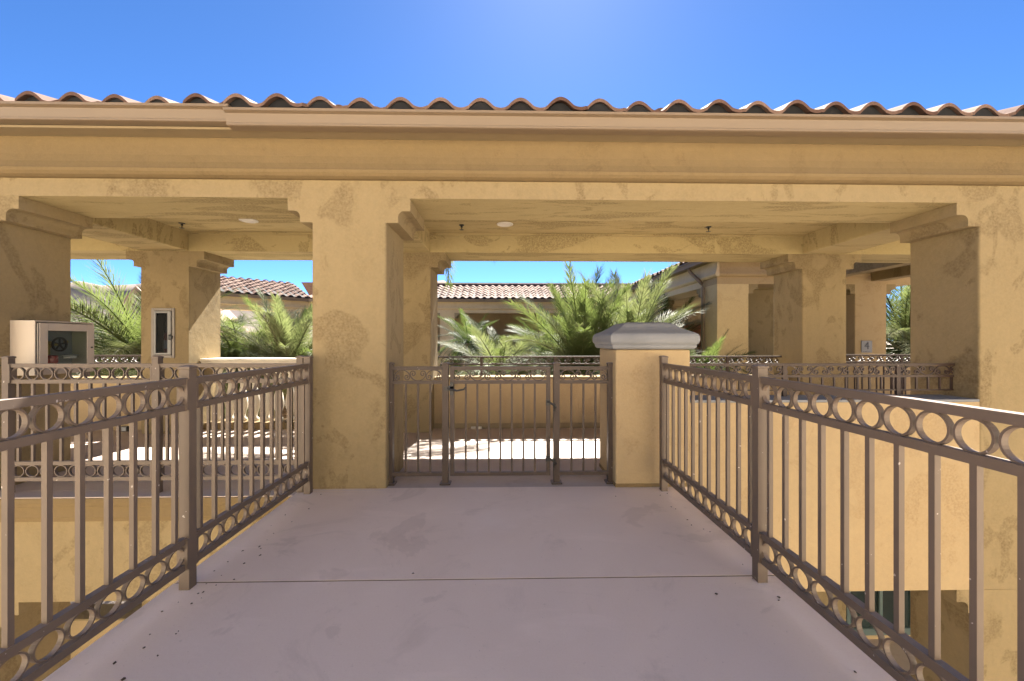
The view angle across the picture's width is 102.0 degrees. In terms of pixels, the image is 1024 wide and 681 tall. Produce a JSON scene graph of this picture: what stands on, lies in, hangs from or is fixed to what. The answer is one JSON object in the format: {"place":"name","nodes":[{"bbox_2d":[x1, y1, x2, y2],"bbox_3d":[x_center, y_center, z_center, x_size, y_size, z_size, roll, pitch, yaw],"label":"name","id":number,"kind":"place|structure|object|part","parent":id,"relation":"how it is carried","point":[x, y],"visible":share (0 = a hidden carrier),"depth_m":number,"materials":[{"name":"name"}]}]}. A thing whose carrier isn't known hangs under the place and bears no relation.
{"place":"outdoors","nodes":[
{"label":"outdoors","id":0,"kind":"place"},
{"bbox_2d":[94,287,256,374],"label":"lodge house","id":1,"kind":"structure","parent":0,"point":[228,312],"depth_m":32.95,"materials":[{"name":"paint"}]},
{"bbox_2d":[71,280,446,337],"bbox_3d":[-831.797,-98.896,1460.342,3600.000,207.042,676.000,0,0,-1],"label":"hill","id":2,"kind":"structure","parent":0,"point":[77,293],"depth_m":1328.98,"materials":[{"name":"brown"}]},
{"bbox_2d":[71,341,893,603],"bbox_3d":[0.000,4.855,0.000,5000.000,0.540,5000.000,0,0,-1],"label":"ground","id":3,"kind":"structure","parent":0,"point":[110,602],"depth_m":7.25,"materials":[{"name":"beige concrete"}]},
{"bbox_2d":[72,319,136,375],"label":"palm tree","id":4,"kind":"object","parent":3,"relation":"on","point":[129,373],"visible":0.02,"depth_m":9.13,"materials":[{"name":"green plant"}]},
{"bbox_2d":[71,260,272,416],"bbox_3d":[-7.398,1.308,8.274,4.845,6.554,5.241,0,0,-1],"label":"palm tree","id":5,"kind":"object","parent":3,"relation":"on","point":[126,340],"visible":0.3,"depth_m":7.48,"materials":[{"name":"green plant"}]},
{"bbox_2d":[130,308,312,417],"bbox_3d":[-6.237,1.836,9.381,4.371,5.498,4.193,0,0,-1],"label":"palm tree","id":6,"kind":"object","parent":3,"relation":"on","point":[232,324],"visible":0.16,"depth_m":8.70,"materials":[{"name":"green plant"}]},
{"bbox_2d":[220,287,312,418],"bbox_3d":[-4.693,1.715,8.882,3.605,5.741,3.407,0,0,-30],"label":"palm tree","id":7,"kind":"object","parent":3,"relation":"on","point":[293,343],"visible":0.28,"depth_m":8.19,"materials":[{"name":"green plant"}]},
{"bbox_2d":[220,275,630,418],"bbox_3d":[-1.710,0.940,17.856,22.646,7.370,6.822,0,0,-1],"label":"arcade","id":8,"kind":"object","parent":3,"relation":"on","point":[476,302],"visible":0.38,"depth_m":17.66,"materials":[{"name":"paint"}]},
{"bbox_2d":[466,323,486,351],"bbox_3d":[-1.806,0.175,21.045,1.100,2.100,0.038,0,0,-1],"label":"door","id":9,"kind":"structure","parent":8,"relation":"in","point":[483,330],"depth_m":21.03,"materials":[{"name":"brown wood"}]},
{"bbox_2d":[444,261,457,291],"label":"palm tree","id":10,"kind":"object","parent":3,"relation":"on","point":[448,277],"depth_m":9.32,"materials":[{"name":"green plant"}]},
{"bbox_2d":[437,308,504,374],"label":"palm tree","id":11,"kind":"object","parent":3,"relation":"on","point":[467,342],"visible":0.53,"depth_m":14.18,"materials":[{"name":"green plant"}]},
{"bbox_2d":[437,314,569,374],"bbox_3d":[-0.153,1.911,9.604,3.486,5.348,3.874,0,0,-1],"label":"palm tree","id":12,"kind":"object","parent":3,"relation":"on","point":[521,348],"visible":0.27,"depth_m":9.15,"materials":[{"name":"green plant"}]},
{"bbox_2d":[0,91,1023,680],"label":"arcade building","id":13,"kind":"structure","parent":3,"relation":"on","point":[366,207],"depth_m":3.51,"materials":[{"name":"paint"}]},
{"bbox_2d":[10,320,93,375],"bbox_3d":[-4.095,0.062,3.722,0.231,0.465,0.500,0,0,-1],"label":"fire hose cabinet","id":14,"kind":"object","parent":13,"relation":"attached to","point":[77,336],"visible":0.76,"depth_m":3.58,"materials":[{"name":"white metal"}]},
{"bbox_2d":[36,337,67,362],"bbox_3d":[-4.114,0.087,3.695,0.164,0.236,0.146,0,0,-1],"label":"hose valve","id":15,"kind":"object","parent":14,"relation":"in","point":[53,358],"visible":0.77,"depth_m":3.67,"materials":[{"name":"black metal"}]},
{"bbox_3d":[-3.992,0.067,3.723,0.025,0.433,0.478,0,0,-1],"label":"door","id":16,"kind":"part","parent":14,"relation":"part of","materials":[{"name":"white metal"}]},
{"bbox_2d":[62,354,77,357],"bbox_3d":[-4.125,0.145,3.872,0.120,0.040,0.117,0,0,-1],"label":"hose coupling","id":17,"kind":"object","parent":14,"relation":"in","point":[70,355],"visible":1,"depth_m":3.84,"materials":[{"name":"grey metal"}]},
{"bbox_2d":[86,355,140,376],"bbox_3d":[-6.158,0.356,5.838,2.540,0.303,0.035,0,0,-1],"label":"iron railing","id":18,"kind":"object","parent":13,"relation":"on","point":[114,357],"visible":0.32,"depth_m":5.84,"materials":[{"name":"brown metal"}]},
{"bbox_2d":[121,426,128,431],"bbox_3d":[-5.055,1.154,5.412,0.080,0.070,0.037,0,0,-1],"label":"outlet box","id":19,"kind":"object","parent":13,"relation":"attached to","point":[124,428],"visible":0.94,"depth_m":5.40,"materials":[{"name":"grey metal"}]},
{"bbox_2d":[0,356,303,492],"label":"railing","id":20,"kind":"object","parent":13,"relation":"on","point":[157,366],"visible":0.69,"depth_m":3.33,"materials":[{"name":"brown metal"}]},
{"bbox_2d":[151,308,174,357],"bbox_3d":[-4.578,-0.099,5.509,0.301,0.651,0.202,0,0,-1],"label":"extinguisher cabinet","id":21,"kind":"object","parent":13,"relation":"attached to","point":[162,331],"visible":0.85,"depth_m":5.43,"materials":[{"name":"grey metal"}]},
{"bbox_3d":[-4.567,-0.099,5.427,0.237,0.569,0.038,0,0,-1],"label":"door","id":22,"kind":"part","parent":21,"relation":"part of","materials":[{"name":"white metal"}]},
{"bbox_2d":[239,219,258,222],"bbox_3d":[-3.119,-1.418,4.911,0.200,0.012,0.200,0,0,-1],"label":"ceiling light","id":23,"kind":"object","parent":13,"relation":"attached to","point":[249,220],"visible":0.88,"depth_m":4.89,"materials":[{"name":"white plastic"}]},
{"bbox_2d":[388,362,451,485],"bbox_3d":[-0.803,0.706,3.543,0.559,1.037,0.090,0,0,-1],"label":"fence panel","id":24,"kind":"object","parent":13,"relation":"on","point":[444,472],"visible":1,"depth_m":3.53,"materials":[{"name":"brown metal"}]},
{"bbox_2d":[444,366,556,475],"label":"gate","id":25,"kind":"structure","parent":24,"relation":"attached to","point":[452,390],"depth_m":3.55,"materials":[{"name":"brown metal"}]},
{"bbox_2d":[497,222,512,226],"bbox_3d":[-0.086,-1.418,5.070,0.200,0.012,0.200,0,0,-1],"label":"ceiling light","id":26,"kind":"object","parent":13,"relation":"attached to","point":[504,224],"visible":1,"depth_m":5.06,"materials":[{"name":"white plastic"}]},
{"bbox_2d":[550,362,612,483],"bbox_3d":[0.616,0.706,3.574,0.559,1.037,0.090,0,0,-1],"label":"fence panel","id":27,"kind":"object","parent":13,"relation":"on","point":[557,382],"visible":1,"depth_m":3.56,"materials":[{"name":"brown metal"}]},
{"bbox_2d":[438,356,781,375],"bbox_3d":[1.435,0.366,6.003,4.990,0.283,0.035,0,0,-1],"label":"iron railing","id":28,"kind":"object","parent":13,"relation":"on","point":[481,361],"visible":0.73,"depth_m":5.97,"materials":[{"name":"brown metal"}]},
{"bbox_2d":[690,363,954,395],"bbox_3d":[2.839,0.352,3.722,2.598,0.294,0.035,0,0,-1],"label":"iron railing","id":29,"kind":"object","parent":13,"relation":"on","point":[896,376],"visible":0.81,"depth_m":3.72,"materials":[{"name":"brown metal"}]},
{"bbox_2d":[846,590,909,635],"bbox_3d":[5.541,3.315,6.250,1.050,2.220,0.058,0,0,-1],"label":"window","id":30,"kind":"structure","parent":13,"relation":"in","point":[883,599],"depth_m":6.24,"materials":[{"name":"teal glass"}]},
{"bbox_2d":[846,354,909,394],"bbox_3d":[6.414,0.715,6.140,3.710,1.019,0.035,0,0,-1],"label":"iron railing","id":31,"kind":"object","parent":13,"relation":"on","point":[901,359],"visible":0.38,"depth_m":6.11,"materials":[{"name":"brown metal"}]},
{"bbox_2d":[505,301,569,374],"bbox_3d":[1.368,1.684,12.022,3.890,5.802,3.905,0,0,-38],"label":"palm tree","id":32,"kind":"object","parent":3,"relation":"on","point":[534,349],"visible":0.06,"depth_m":11.63,"materials":[{"name":"green plant"}]},
{"bbox_2d":[493,262,645,374],"bbox_3d":[1.569,1.436,8.606,4.308,6.298,4.641,0,0,-1],"label":"palm tree","id":33,"kind":"object","parent":3,"relation":"on","point":[579,332],"visible":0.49,"depth_m":8.13,"materials":[{"name":"green plant"}]},
{"bbox_2d":[551,262,731,374],"bbox_3d":[2.612,1.413,8.879,4.135,6.343,4.246,0,0,-1],"label":"palm tree","id":34,"kind":"object","parent":3,"relation":"on","point":[628,312],"visible":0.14,"depth_m":8.40,"materials":[{"name":"green plant"}]},
{"bbox_2d":[634,292,700,361],"bbox_3d":[4.563,1.552,12.399,4.520,6.067,4.714,0,0,-1],"label":"palm tree","id":35,"kind":"object","parent":3,"relation":"on","point":[664,310],"visible":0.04,"depth_m":11.62,"materials":[{"name":"green plant"}]},
{"bbox_2d":[688,329,756,374],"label":"palm tree","id":36,"kind":"object","parent":3,"relation":"on","point":[712,352],"visible":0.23,"depth_m":7.32,"materials":[{"name":"green plant"}]},
{"bbox_2d":[603,262,909,394],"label":"wing building","id":37,"kind":"structure","parent":3,"relation":"on","point":[739,296],"depth_m":8.67,"materials":[{"name":"paint"}]},
{"bbox_2d":[861,341,871,352],"bbox_3d":[7.402,0.128,8.651,0.230,0.250,0.020,0,0,-1],"label":"number sign","id":38,"kind":"object","parent":37,"relation":"attached to","point":[866,346],"visible":1,"depth_m":8.64,"materials":[{"name":"grey metal"}]},
{"bbox_2d":[886,285,909,366],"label":"palm tree","id":39,"kind":"object","parent":3,"relation":"on","point":[898,332],"visible":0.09,"depth_m":11.01,"materials":[{"name":"green plant"}]},
{"bbox_2d":[0,0,1023,322],"label":"sky","id":40,"kind":"structure","parent":0,"point":[966,54],"materials":[{"name":"blue"}]},
{"bbox_2d":[593,322,699,486],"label":"gate pier","id":41,"kind":"structure","parent":0,"point":[632,352],"depth_m":3.46,"materials":[{"name":"paint"}]},
{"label":"bridge beam","id":42,"kind":"structure","parent":0,"visible":0},
{"bbox_2d":[42,486,895,680],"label":"bridge deck","id":43,"kind":"structure","parent":42,"relation":"on","point":[746,628],"depth_m":1.93,"materials":[{"name":"grey concrete"}]},
{"bbox_2d":[0,356,312,680],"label":"railing","id":44,"kind":"object","parent":43,"relation":"on","point":[189,405],"visible":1,"depth_m":1.80,"materials":[{"name":"brown metal"}]},
{"bbox_2d":[176,575,773,582],"bbox_3d":[-0.166,1.285,2.129,3.072,0.118,0.011,0,0,-1],"label":"joint filler","id":45,"kind":"object","parent":43,"relation":"attached to","point":[475,579],"visible":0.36,"depth_m":2.13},
{"bbox_2d":[113,493,856,680],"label":"leaf litter","id":46,"kind":"object","parent":43,"relation":"on","point":[123,678],"visible":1,"depth_m":1.97,"materials":[{"name":"brown plant"}]},
{"bbox_2d":[659,355,1023,680],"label":"railing","id":47,"kind":"object","parent":43,"relation":"on","point":[758,522],"visible":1,"depth_m":1.58,"materials":[{"name":"brown metal"}]}
]}

